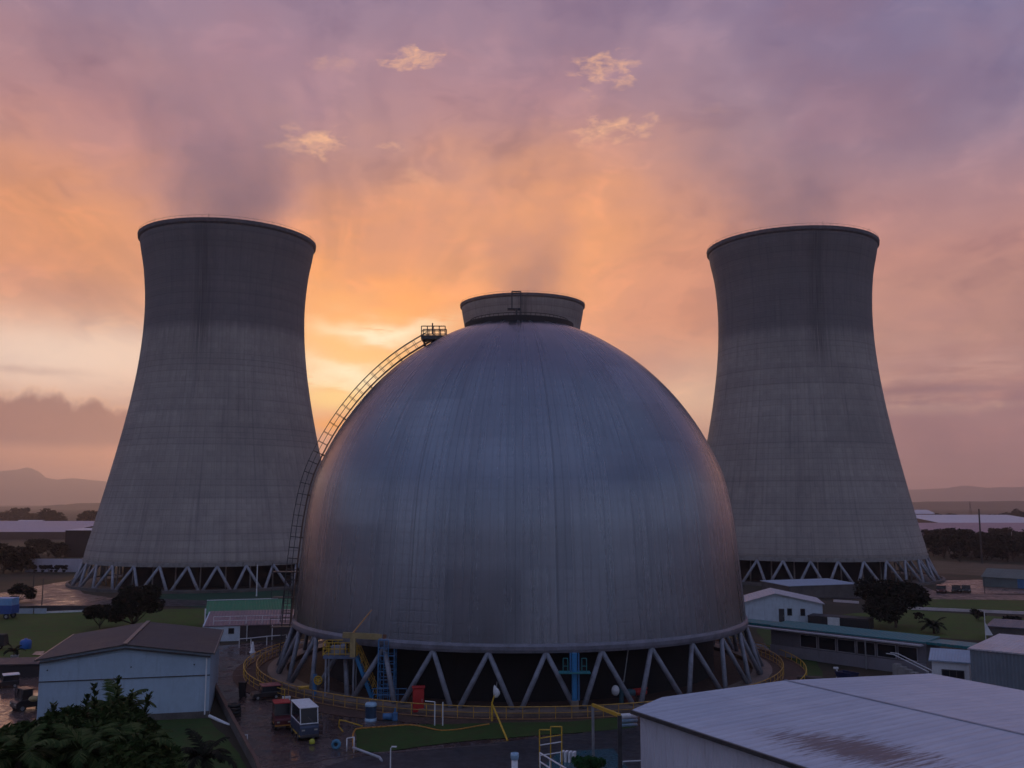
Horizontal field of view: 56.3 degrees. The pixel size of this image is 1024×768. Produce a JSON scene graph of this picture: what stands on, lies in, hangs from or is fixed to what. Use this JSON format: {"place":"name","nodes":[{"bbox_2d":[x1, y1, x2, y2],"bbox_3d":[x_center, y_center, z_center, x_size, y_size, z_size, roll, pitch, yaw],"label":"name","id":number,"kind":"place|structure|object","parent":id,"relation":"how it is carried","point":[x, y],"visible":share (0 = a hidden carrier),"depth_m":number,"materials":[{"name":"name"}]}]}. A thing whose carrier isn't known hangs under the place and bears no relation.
{"place":"outdoors","nodes":[
{"label":"outdoors","id":0,"kind":"place"},
{"bbox_2d":[19,605,89,610],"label":"wall","id":1,"kind":"structure","parent":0,"point":[63,607],"depth_m":159.55,"materials":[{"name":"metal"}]},
{"bbox_2d":[0,581,111,605],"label":"dirt road","id":2,"kind":"structure","parent":0,"point":[59,593],"depth_m":183.21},
{"bbox_2d":[0,608,205,657],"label":"lawn","id":3,"kind":"structure","parent":0,"point":[46,632],"depth_m":141.60,"materials":[{"name":"green plant"}]},
{"bbox_2d":[0,633,8,648],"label":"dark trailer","id":4,"kind":"object","parent":3,"relation":"on","point":[4,639],"visible":0.98,"depth_m":117.33,"materials":[{"name":"brown metal"}]},
{"bbox_2d":[0,597,19,618],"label":"blue lorry","id":5,"kind":"object","parent":3,"relation":"on","point":[9,605],"visible":1,"depth_m":148.12,"materials":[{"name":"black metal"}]},
{"bbox_2d":[81,604,113,627],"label":"black tree","id":6,"kind":"object","parent":3,"relation":"on","point":[97,611],"visible":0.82,"depth_m":136.60,"materials":[{"name":"green plant"}]},
{"bbox_2d":[103,583,165,623],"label":"black tree","id":7,"kind":"object","parent":3,"relation":"on","point":[127,599],"visible":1,"depth_m":137.30,"materials":[{"name":"green plant"}]},
{"bbox_2d":[69,598,206,605],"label":"access road","id":8,"kind":"structure","parent":0,"point":[175,602],"depth_m":170.37,"materials":[{"name":"asphalt"}]},
{"bbox_2d":[65,215,320,593],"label":"cooling tower","id":9,"kind":"structure","parent":0,"point":[218,441],"depth_m":207.27,"materials":[{"name":"concrete"}]},
{"bbox_2d":[154,718,245,767],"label":"lawn","id":10,"kind":"structure","parent":0,"point":[206,729],"depth_m":74.17,"materials":[{"name":"green plant"}]},
{"bbox_2d":[181,728,237,767],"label":"palm tree","id":11,"kind":"object","parent":10,"relation":"on","point":[204,755],"visible":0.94,"depth_m":45.17,"materials":[{"name":"green plant"}]},
{"bbox_2d":[324,726,640,767],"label":"front road","id":12,"kind":"structure","parent":0,"point":[488,755],"depth_m":68.86,"materials":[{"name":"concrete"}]},
{"bbox_2d":[510,752,518,767],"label":"vent pipe","id":13,"kind":"object","parent":12,"relation":"on","point":[514,758],"visible":1,"depth_m":53.65,"materials":[{"name":"metal"}]},
{"bbox_2d":[539,726,562,767],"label":"ladder frame","id":14,"kind":"object","parent":12,"relation":"on","point":[550,743],"visible":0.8,"depth_m":57.76,"materials":[{"name":"yellow metal"}]},
{"bbox_2d":[539,752,565,767],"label":"ramp rail","id":15,"kind":"object","parent":12,"relation":"on","point":[550,760],"visible":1,"depth_m":54.23,"materials":[{"name":"metal"}]},
{"bbox_2d":[591,703,622,767],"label":"portal frame","id":16,"kind":"object","parent":12,"relation":"on","point":[619,723],"visible":0.82,"depth_m":55.83,"materials":[{"name":"metal"}]},
{"bbox_2d":[354,717,635,751],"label":"lawn","id":17,"kind":"structure","parent":0,"point":[383,739],"depth_m":75.05,"materials":[{"name":"green plant"}]},
{"bbox_2d":[352,723,489,746],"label":"orange hose","id":18,"kind":"object","parent":17,"relation":"on","point":[413,725],"visible":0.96,"depth_m":75.78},
{"bbox_2d":[0,505,1023,767],"bbox_3d":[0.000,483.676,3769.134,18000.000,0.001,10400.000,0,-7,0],"label":"ground","id":19,"kind":"structure","parent":0,"point":[8,579],"depth_m":208.08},
{"bbox_2d":[0,543,26,572],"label":"tree","id":20,"kind":"object","parent":19,"relation":"on","point":[7,553],"visible":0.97,"depth_m":242.82,"materials":[{"name":"green plant"}]},
{"bbox_2d":[3,643,25,656],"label":"potted palm","id":21,"kind":"object","parent":19,"relation":"on","point":[15,651],"visible":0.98,"depth_m":108.29,"materials":[{"name":"green plant"}]},
{"bbox_2d":[1,545,32,571],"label":"tree","id":22,"kind":"object","parent":19,"relation":"on","point":[12,565],"visible":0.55,"depth_m":245.44,"materials":[{"name":"green plant"}]},
{"bbox_2d":[0,677,38,727],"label":"side yard","id":23,"kind":"structure","parent":19,"relation":"on","point":[8,714],"depth_m":84.19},
{"bbox_2d":[0,672,19,687],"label":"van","id":24,"kind":"object","parent":23,"relation":"on","point":[10,679],"visible":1,"depth_m":93.28,"materials":[{"name":"metal"}]},
{"bbox_2d":[0,657,39,677],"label":"carport","id":25,"kind":"object","parent":23,"relation":"on","point":[25,667],"depth_m":98.70,"materials":[{"name":"metal"}]},
{"bbox_2d":[10,686,37,711],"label":"dark pickup","id":26,"kind":"object","parent":23,"relation":"on","point":[20,702],"visible":0.55,"depth_m":82.92,"materials":[{"name":"metal"}]},
{"bbox_2d":[10,507,30,520],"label":"tree","id":27,"kind":"object","parent":19,"relation":"on","point":[18,513],"visible":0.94,"depth_m":824.03,"materials":[{"name":"green plant"}]},
{"bbox_2d":[6,583,36,600],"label":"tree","id":28,"kind":"object","parent":19,"relation":"on","point":[28,592],"visible":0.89,"depth_m":172.02,"materials":[{"name":"green plant"}]},
{"bbox_2d":[8,548,40,571],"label":"tree","id":29,"kind":"object","parent":19,"relation":"on","point":[28,554],"visible":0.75,"depth_m":246.43,"materials":[{"name":"green plant"}]},
{"bbox_2d":[0,723,62,767],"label":"palm tree","id":30,"kind":"object","parent":19,"relation":"on","point":[13,749],"visible":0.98,"depth_m":31.52,"materials":[{"name":"green plant"}]},
{"bbox_2d":[24,539,43,553],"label":"tree","id":31,"kind":"object","parent":19,"relation":"on","point":[31,542],"visible":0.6,"depth_m":319.85,"materials":[{"name":"green plant"}]},
{"bbox_2d":[0,720,72,767],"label":"broadleaf tree","id":32,"kind":"object","parent":19,"relation":"on","point":[17,730],"visible":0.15,"depth_m":33.45,"materials":[{"name":"green plant"}]},
{"bbox_2d":[0,521,93,539],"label":"shed","id":33,"kind":"structure","parent":19,"relation":"on","point":[27,530],"depth_m":480.55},
{"bbox_2d":[38,539,59,557],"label":"tree","id":34,"kind":"object","parent":19,"relation":"on","point":[45,544],"visible":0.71,"depth_m":312.25,"materials":[{"name":"green plant"}]},
{"bbox_2d":[36,508,63,520],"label":"tree","id":35,"kind":"object","parent":19,"relation":"on","point":[47,515],"visible":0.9,"depth_m":692.97,"materials":[{"name":"green plant"}]},
{"bbox_2d":[25,559,81,571],"bbox_3d":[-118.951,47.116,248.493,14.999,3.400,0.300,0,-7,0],"label":"building","id":36,"kind":"structure","parent":19,"relation":"on","point":[73,565],"depth_m":248.40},
{"bbox_2d":[50,542,70,557],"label":"tree","id":37,"kind":"object","parent":19,"relation":"on","point":[57,546],"visible":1,"depth_m":310.01,"materials":[{"name":"green plant"}]},
{"bbox_2d":[19,693,104,767],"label":"broadleaf tree","id":38,"kind":"object","parent":19,"relation":"on","point":[78,716],"visible":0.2,"depth_m":34.46,"materials":[{"name":"green plant"}]},
{"bbox_2d":[64,528,91,556],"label":"dark block","id":39,"kind":"structure","parent":19,"relation":"on","point":[77,540],"depth_m":314.92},
{"bbox_2d":[39,722,119,767],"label":"palm tree","id":40,"kind":"object","parent":19,"relation":"on","point":[78,746],"visible":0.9,"depth_m":32.63,"materials":[{"name":"green plant"}]},
{"bbox_2d":[81,510,97,520],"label":"tree","id":41,"kind":"object","parent":19,"relation":"on","point":[91,514],"visible":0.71,"depth_m":691.24,"materials":[{"name":"green plant"}]},
{"bbox_2d":[66,675,170,763],"bbox_3d":[-14.953,16.699,35.223,4.107,11.690,4.256,0,-7,0],"label":"broadleaf tree","id":42,"kind":"object","parent":19,"relation":"on","point":[122,711],"visible":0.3,"depth_m":35.64,"materials":[{"name":"green plant"}]},
{"bbox_2d":[88,679,155,709],"bbox_3d":[-15.217,17.107,36.403,2.951,11.188,2.801,-7,-10,43],"label":"palm tree","id":43,"kind":"object","parent":19,"relation":"on","point":[109,688],"visible":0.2,"depth_m":37.26,"materials":[{"name":"green plant"}]},
{"bbox_2d":[81,722,176,767],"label":"palm tree","id":44,"kind":"object","parent":19,"relation":"on","point":[117,737],"visible":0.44,"depth_m":32.69,"materials":[{"name":"green plant"}]},
{"bbox_2d":[34,621,229,724],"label":"storage shed","id":45,"kind":"structure","parent":19,"relation":"on","point":[174,668],"depth_m":79.99,"materials":[{"name":"metal"}]},
{"bbox_2d":[92,727,186,767],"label":"broadleaf tree","id":46,"kind":"object","parent":19,"relation":"on","point":[139,750],"visible":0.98,"depth_m":32.13,"materials":[{"name":"green plant"}]},
{"bbox_2d":[160,590,292,607],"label":"green court","id":47,"kind":"object","parent":19,"relation":"on","point":[235,595],"visible":0.33,"depth_m":185.38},
{"bbox_2d":[204,598,290,621],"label":"green canopy","id":48,"kind":"object","parent":19,"relation":"on","point":[247,604],"visible":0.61,"depth_m":140.33,"materials":[{"name":"metal"}]},
{"bbox_2d":[203,609,293,640],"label":"workshop","id":49,"kind":"structure","parent":19,"relation":"on","point":[235,625],"depth_m":126.27,"materials":[{"name":"metal"}]},
{"bbox_2d":[218,640,769,767],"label":"paved yard","id":50,"kind":"structure","parent":19,"relation":"on","point":[284,745],"depth_m":74.89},
{"bbox_2d":[228,703,241,716],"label":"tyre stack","id":51,"kind":"object","parent":50,"relation":"on","point":[235,708],"visible":0.76,"depth_m":80.64,"materials":[{"name":"black rubber"}]},
{"bbox_2d":[215,683,260,767],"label":"retaining wall","id":52,"kind":"structure","parent":50,"relation":"on","point":[249,752],"depth_m":73.12,"materials":[{"name":"concrete"}]},
{"bbox_2d":[238,681,246,696],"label":"wheelie bin","id":53,"kind":"object","parent":50,"relation":"on","point":[242,685],"visible":1,"depth_m":88.50,"materials":[{"name":"black plastic"}]},
{"bbox_2d":[243,642,284,698],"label":"perimeter rail","id":54,"kind":"object","parent":50,"relation":"on","point":[244,670],"visible":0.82,"depth_m":98.29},
{"bbox_2d":[250,682,280,700],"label":"red car","id":55,"kind":"object","parent":50,"relation":"on","point":[271,689],"visible":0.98,"depth_m":88.03,"materials":[{"name":"metal"}]},
{"bbox_2d":[271,698,290,729],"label":"yard tractor","id":56,"kind":"object","parent":50,"relation":"on","point":[281,712],"visible":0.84,"depth_m":76.95,"materials":[{"name":"metal"}]},
{"bbox_2d":[290,698,321,739],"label":"utility truck","id":57,"kind":"object","parent":50,"relation":"on","point":[304,719],"visible":1,"depth_m":73.08,"materials":[{"name":"white paint"}]},
{"bbox_2d":[312,674,321,697],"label":"valve post","id":58,"kind":"object","parent":50,"relation":"on","point":[315,680],"visible":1,"depth_m":88.20,"materials":[{"name":"metal"}]},
{"bbox_2d":[323,640,376,697],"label":"access platform","id":59,"kind":"structure","parent":50,"relation":"on","point":[338,651],"depth_m":87.93,"materials":[{"name":"blue paint"}]},
{"bbox_2d":[365,701,376,721],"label":"drum tank","id":60,"kind":"object","parent":50,"relation":"on","point":[370,711],"visible":1,"depth_m":79.01,"materials":[{"name":"blue metal"}]},
{"bbox_2d":[342,610,406,701],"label":"hoist gantry","id":61,"kind":"object","parent":50,"relation":"on","point":[353,636],"visible":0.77,"depth_m":87.09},
{"bbox_2d":[382,708,398,721],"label":"blue pump","id":62,"kind":"object","parent":50,"relation":"on","point":[390,717],"visible":1,"depth_m":78.82,"materials":[{"name":"metal"}]},
{"bbox_2d":[412,685,424,712],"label":"red cabinet","id":63,"kind":"object","parent":50,"relation":"on","point":[418,694],"visible":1,"depth_m":82.15,"materials":[{"name":"metal"}]},
{"bbox_2d":[491,683,507,740],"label":"flag post","id":64,"kind":"object","parent":50,"relation":"on","point":[496,692],"visible":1,"depth_m":79.03,"materials":[{"name":"metal"}]},
{"bbox_2d":[267,291,771,716],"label":"steel dome","id":65,"kind":"structure","parent":50,"relation":"on","point":[517,508],"depth_m":89.62,"materials":[{"name":"metal"}]},
{"bbox_2d":[559,653,590,709],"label":"service column","id":66,"kind":"structure","parent":50,"relation":"on","point":[574,672],"depth_m":81.86,"materials":[{"name":"metal"}]},
{"bbox_2d":[611,685,647,702],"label":"pump skid","id":67,"kind":"object","parent":50,"relation":"on","point":[616,690],"visible":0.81,"depth_m":85.66,"materials":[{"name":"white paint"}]},
{"bbox_2d":[716,637,806,679],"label":"perimeter rail","id":68,"kind":"object","parent":50,"relation":"on","point":[786,658],"visible":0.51,"depth_m":107.94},
{"bbox_2d":[744,588,824,622],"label":"white house","id":69,"kind":"structure","parent":19,"relation":"on","point":[772,604],"depth_m":143.91,"materials":[{"name":"metal"}]},
{"bbox_2d":[760,578,856,597],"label":"annex","id":70,"kind":"object","parent":19,"relation":"on","point":[822,587],"visible":0.81,"depth_m":182.71,"materials":[{"name":"metal"}]},
{"bbox_2d":[630,673,1023,767],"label":"warehouse","id":71,"kind":"structure","parent":19,"relation":"on","point":[929,720],"depth_m":51.85,"materials":[{"name":"metal"}]},
{"bbox_2d":[834,670,858,677],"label":"blue skip","id":72,"kind":"object","parent":19,"relation":"on","point":[842,673],"visible":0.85,"depth_m":96.05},
{"bbox_2d":[733,619,976,673],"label":"office building","id":73,"kind":"structure","parent":19,"relation":"on","point":[854,647],"depth_m":106.15,"materials":[{"name":"grey concrete"}]},
{"bbox_2d":[800,634,816,648],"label":"window","id":74,"kind":"structure","parent":73,"relation":"in","point":[807,641],"depth_m":109.91,"materials":[{"name":"black glass"}]},
{"bbox_2d":[818,636,835,650],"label":"window","id":75,"kind":"structure","parent":73,"relation":"in","point":[824,643],"depth_m":108.18,"materials":[{"name":"black glass"}]},
{"bbox_2d":[837,638,855,653],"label":"window","id":76,"kind":"structure","parent":73,"relation":"in","point":[843,645],"depth_m":106.45,"materials":[{"name":"black glass"}]},
{"bbox_2d":[857,641,875,655],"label":"window","id":77,"kind":"structure","parent":73,"relation":"in","point":[870,646],"depth_m":104.62,"materials":[{"name":"black glass"}]},
{"bbox_2d":[877,643,896,658],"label":"window","id":78,"kind":"structure","parent":73,"relation":"in","point":[882,649],"depth_m":102.97,"materials":[{"name":"black glass"}]},
{"bbox_2d":[898,645,917,661],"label":"window","id":79,"kind":"structure","parent":73,"relation":"in","point":[911,653],"depth_m":101.16,"materials":[{"name":"black glass"}]},
{"bbox_2d":[886,652,931,674],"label":"stair flight","id":80,"kind":"object","parent":19,"relation":"on","point":[898,669],"visible":0.55,"depth_m":99.36,"materials":[{"name":"white paint"}]},
{"bbox_2d":[923,535,943,556],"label":"tree","id":81,"kind":"object","parent":19,"relation":"on","point":[929,540],"visible":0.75,"depth_m":318.86,"materials":[{"name":"green plant"}]},
{"bbox_2d":[932,535,952,558],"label":"tree","id":82,"kind":"object","parent":19,"relation":"on","point":[942,541],"visible":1,"depth_m":306.67,"materials":[{"name":"green plant"}]},
{"bbox_2d":[929,528,956,553],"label":"tree","id":83,"kind":"object","parent":19,"relation":"on","point":[945,532],"visible":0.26,"depth_m":334.47,"materials":[{"name":"green plant"}]},
{"bbox_2d":[928,648,971,680],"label":"booth","id":84,"kind":"object","parent":19,"relation":"on","point":[954,663],"visible":0.6,"depth_m":90.80,"materials":[{"name":"white paint"}]},
{"bbox_2d":[941,669,964,679],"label":"window","id":85,"kind":"structure","parent":84,"relation":"in","point":[959,674],"depth_m":90.26,"materials":[{"name":"glass"}]},
{"bbox_2d":[948,528,977,557],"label":"tree","id":86,"kind":"object","parent":19,"relation":"on","point":[958,535],"visible":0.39,"depth_m":313.22,"materials":[{"name":"green plant"}]},
{"bbox_2d":[916,515,1023,522],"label":"shed","id":87,"kind":"structure","parent":19,"relation":"on","point":[966,519],"depth_m":716.79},
{"bbox_2d":[918,523,1023,535],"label":"shed","id":88,"kind":"structure","parent":19,"relation":"on","point":[974,527],"depth_m":514.05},
{"bbox_2d":[967,633,1023,689],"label":"storage shed","id":89,"kind":"structure","parent":19,"relation":"on","point":[997,659],"depth_m":83.63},
{"bbox_2d":[981,568,1023,588],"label":"field barn","id":90,"kind":"structure","parent":19,"relation":"on","point":[1005,578],"depth_m":203.05,"materials":[{"name":"blue paint"}]},
{"bbox_2d":[0,468,1023,504],"bbox_3d":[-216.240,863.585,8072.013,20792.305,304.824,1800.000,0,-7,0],"label":"hills","id":91,"kind":"structure","parent":0,"point":[26,486],"depth_m":7442.20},
{"bbox_2d":[0,501,1023,508],"bbox_3d":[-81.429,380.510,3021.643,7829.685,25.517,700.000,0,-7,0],"label":"hills","id":92,"kind":"structure","parent":0,"point":[974,505],"depth_m":2787.81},
{"bbox_2d":[0,0,1023,489],"label":"sky","id":93,"kind":"structure","parent":0,"point":[433,155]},
{"bbox_2d":[232,640,807,723],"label":"ring path","id":94,"kind":"structure","parent":0,"point":[792,670],"depth_m":91.81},
{"bbox_2d":[256,639,783,719],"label":"perimeter rail","id":95,"kind":"object","parent":94,"relation":"on","point":[603,716],"visible":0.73,"depth_m":81.27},
{"bbox_2d":[460,291,584,328],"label":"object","id":96,"kind":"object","parent":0,"point":[571,309],"depth_m":293.48,"materials":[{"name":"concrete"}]},
{"bbox_2d":[543,748,627,767],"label":"teal floor","id":97,"kind":"structure","parent":0,"point":[610,756],"depth_m":67.63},
{"bbox_2d":[560,750,575,762],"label":"slatted crate","id":98,"kind":"object","parent":97,"relation":"on","point":[567,755],"visible":0.73,"depth_m":66.44,"materials":[{"name":"white paint"}]},
{"bbox_2d":[570,755,605,767],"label":"round shrub","id":99,"kind":"object","parent":97,"relation":"on","point":[587,761],"visible":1,"depth_m":63.24,"materials":[{"name":"green plant"}]},
{"bbox_2d":[756,628,822,678],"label":"lawn","id":100,"kind":"structure","parent":0,"point":[813,669],"depth_m":108.27,"materials":[{"name":"green plant"}]},
{"bbox_2d":[706,223,944,585],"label":"cooling tower","id":101,"kind":"structure","parent":0,"point":[801,441],"depth_m":220.57,"materials":[{"name":"concrete"}]},
{"bbox_2d":[807,613,873,628],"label":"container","id":102,"kind":"object","parent":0,"point":[850,621],"visible":0.81,"depth_m":137.78,"materials":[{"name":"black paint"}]},
{"bbox_2d":[820,587,1023,599],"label":"access road","id":103,"kind":"structure","parent":0,"point":[934,594],"depth_m":183.01,"materials":[{"name":"asphalt"}]},
{"bbox_2d":[844,610,1023,640],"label":"lawn","id":104,"kind":"structure","parent":0,"point":[964,626],"depth_m":141.60,"materials":[{"name":"green plant"}]},
{"bbox_2d":[853,576,932,627],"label":"spreading tree","id":105,"kind":"object","parent":104,"relation":"on","point":[890,601],"visible":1,"depth_m":136.67,"materials":[{"name":"green plant"}]},
{"bbox_2d":[918,617,946,633],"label":"palm tree","id":106,"kind":"object","parent":104,"relation":"on","point":[934,625],"visible":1,"depth_m":131.70,"materials":[{"name":"green plant"}]},
{"bbox_2d":[987,618,1023,637],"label":"lean to","id":107,"kind":"object","parent":104,"relation":"on","point":[1004,626],"visible":0.62,"depth_m":124.04,"materials":[{"name":"metal"}]},
{"bbox_2d":[910,607,1023,613],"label":"boundary wall","id":108,"kind":"structure","parent":0,"point":[968,610],"depth_m":158.17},
{"bbox_2d":[923,599,1023,610],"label":"lawn","id":109,"kind":"structure","parent":0,"point":[1010,605],"depth_m":169.08,"materials":[{"name":"green plant"}]},
{"bbox_2d":[933,561,1023,575],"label":"pale field","id":110,"kind":"structure","parent":0,"point":[960,568],"depth_m":264.79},
{"bbox_2d":[950,541,968,561],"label":"tree","id":111,"kind":"object","parent":110,"relation":"on","point":[958,546],"visible":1,"depth_m":286.63,"materials":[{"name":"green plant"}]},
{"bbox_2d":[941,580,1023,593],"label":"dirt road","id":112,"kind":"structure","parent":0,"point":[976,586],"depth_m":197.89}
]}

